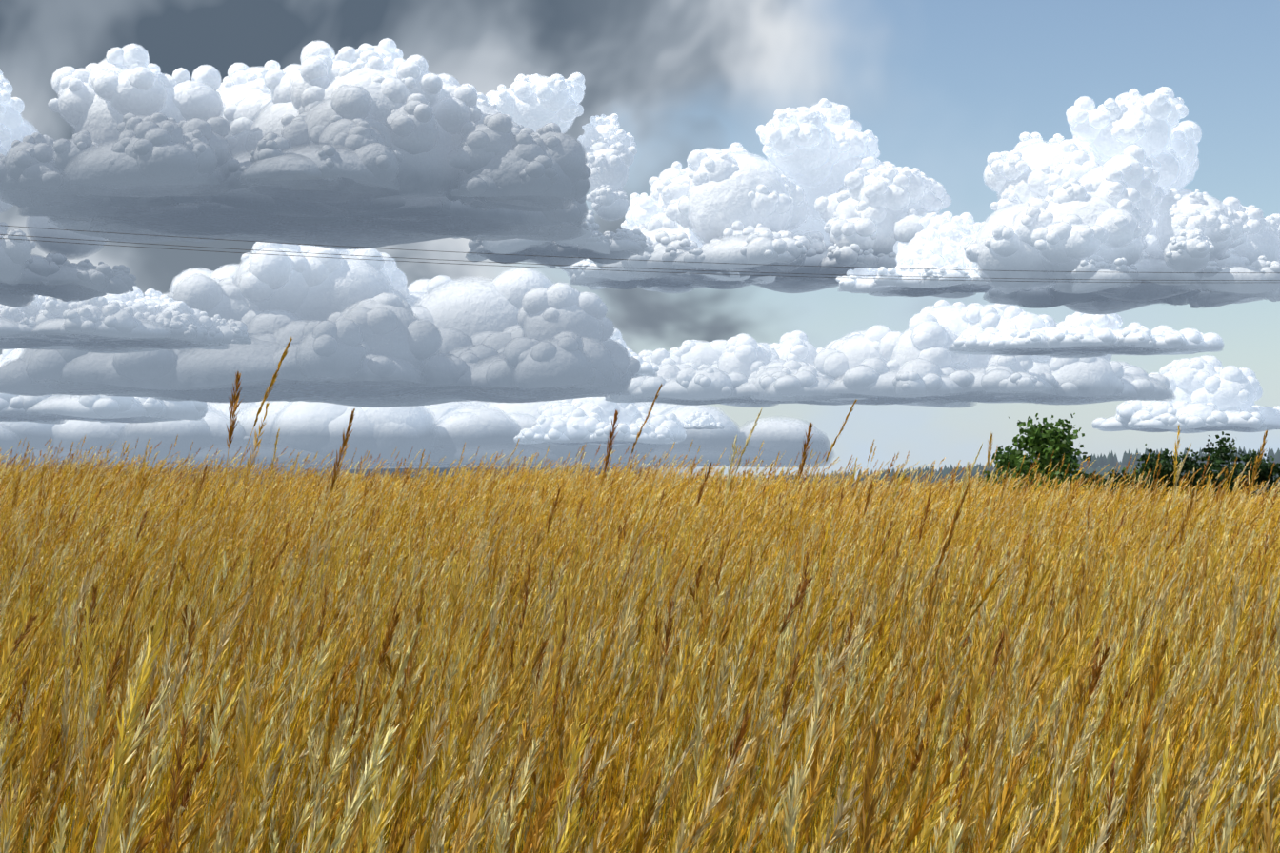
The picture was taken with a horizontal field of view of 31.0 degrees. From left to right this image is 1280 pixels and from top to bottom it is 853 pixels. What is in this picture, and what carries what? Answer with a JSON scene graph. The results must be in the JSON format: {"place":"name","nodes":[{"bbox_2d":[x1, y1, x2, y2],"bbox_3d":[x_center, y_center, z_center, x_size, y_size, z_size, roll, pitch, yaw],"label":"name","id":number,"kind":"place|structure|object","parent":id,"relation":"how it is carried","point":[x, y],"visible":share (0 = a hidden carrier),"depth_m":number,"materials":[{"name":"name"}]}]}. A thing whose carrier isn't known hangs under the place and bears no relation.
{"place":"outdoors","nodes":[
{"label":"outdoors","id":0,"kind":"place"},
{"bbox_2d":[0,337,1277,852],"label":"grass stalks","id":1,"kind":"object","parent":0,"point":[234,398],"depth_m":6.68,"materials":[{"name":"brown plant"}]},
{"bbox_2d":[0,38,1279,469],"bbox_3d":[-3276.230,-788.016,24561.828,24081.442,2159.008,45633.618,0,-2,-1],"label":"cloud","id":2,"kind":"structure","parent":0,"point":[322,147],"depth_m":13767.84,"materials":[{"name":"white"}]},
{"bbox_2d":[0,0,1279,480],"label":"sky","id":3,"kind":"structure","parent":0,"point":[943,87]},
{"bbox_2d":[0,452,1279,852],"bbox_3d":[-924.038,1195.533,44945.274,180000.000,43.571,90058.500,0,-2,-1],"label":"ground","id":4,"kind":"structure","parent":0,"point":[1102,470],"depth_m":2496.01,"materials":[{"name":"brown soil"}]},
{"bbox_2d":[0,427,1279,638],"bbox_3d":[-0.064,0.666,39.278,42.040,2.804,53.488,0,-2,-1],"label":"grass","id":5,"kind":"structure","parent":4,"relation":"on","point":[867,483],"depth_m":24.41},
{"bbox_2d":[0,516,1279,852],"bbox_3d":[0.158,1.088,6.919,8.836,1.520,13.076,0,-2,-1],"label":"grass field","id":6,"kind":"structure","parent":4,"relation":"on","point":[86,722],"depth_m":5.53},
{"bbox_2d":[0,225,1279,282],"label":"power line","id":7,"kind":"object","parent":4,"relation":"on","point":[627,259],"visible":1,"depth_m":82.56,"materials":[{"name":"black metal"}]},
{"bbox_2d":[60,446,1279,490],"bbox_3d":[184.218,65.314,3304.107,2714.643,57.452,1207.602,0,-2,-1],"label":"forest trees","id":8,"kind":"object","parent":4,"relation":"on","point":[1110,460],"visible":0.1,"depth_m":2810.41,"materials":[{"name":"green plant"}]},
{"bbox_2d":[971,445,1036,502],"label":"bush","id":9,"kind":"object","parent":4,"relation":"on","point":[1005,461],"visible":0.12,"depth_m":156.12,"materials":[{"name":"green plant"}]},
{"bbox_2d":[1003,413,1091,502],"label":"birch tree","id":10,"kind":"object","parent":4,"relation":"on","point":[1059,442],"visible":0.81,"depth_m":149.56,"materials":[{"name":"green plant"}]},
{"bbox_2d":[1053,449,1103,503],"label":"bush","id":11,"kind":"object","parent":4,"relation":"on","point":[1072,466],"visible":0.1,"depth_m":159.51,"materials":[{"name":"green plant"}]},
{"bbox_2d":[1082,471,1110,495],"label":"bush","id":12,"kind":"object","parent":4,"relation":"on","point":[1093,476],"visible":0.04,"depth_m":184.97,"materials":[{"name":"green plant"}]},
{"bbox_2d":[1095,469,1139,507],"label":"bush","id":13,"kind":"object","parent":4,"relation":"on","point":[1116,480],"visible":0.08,"depth_m":164.91,"materials":[{"name":"green plant"}]},
{"bbox_2d":[1121,462,1181,500],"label":"bush","id":14,"kind":"object","parent":4,"relation":"on","point":[1136,470],"visible":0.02,"depth_m":177.89,"materials":[{"name":"green plant"}]},
{"bbox_2d":[1134,443,1210,505],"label":"bush","id":15,"kind":"object","parent":4,"relation":"on","point":[1169,469],"visible":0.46,"depth_m":169.78,"materials":[{"name":"green plant"}]},
{"bbox_2d":[1189,435,1219,507],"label":"spruce tree","id":16,"kind":"object","parent":4,"relation":"on","point":[1209,450],"visible":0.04,"depth_m":172.69,"materials":[{"name":"green plant"}]},
{"bbox_2d":[1196,431,1266,508],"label":"dark tree","id":17,"kind":"object","parent":4,"relation":"on","point":[1220,456],"visible":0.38,"depth_m":168.28,"materials":[{"name":"green plant"}]},
{"bbox_2d":[1226,447,1252,494],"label":"spruce tree","id":18,"kind":"object","parent":4,"relation":"on","point":[1238,458],"visible":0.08,"depth_m":176.62,"materials":[{"name":"green plant"}]},
{"bbox_2d":[1215,449,1279,511],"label":"bush","id":19,"kind":"object","parent":4,"relation":"on","point":[1265,471],"visible":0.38,"depth_m":175.29,"materials":[{"name":"green plant"}]}
]}

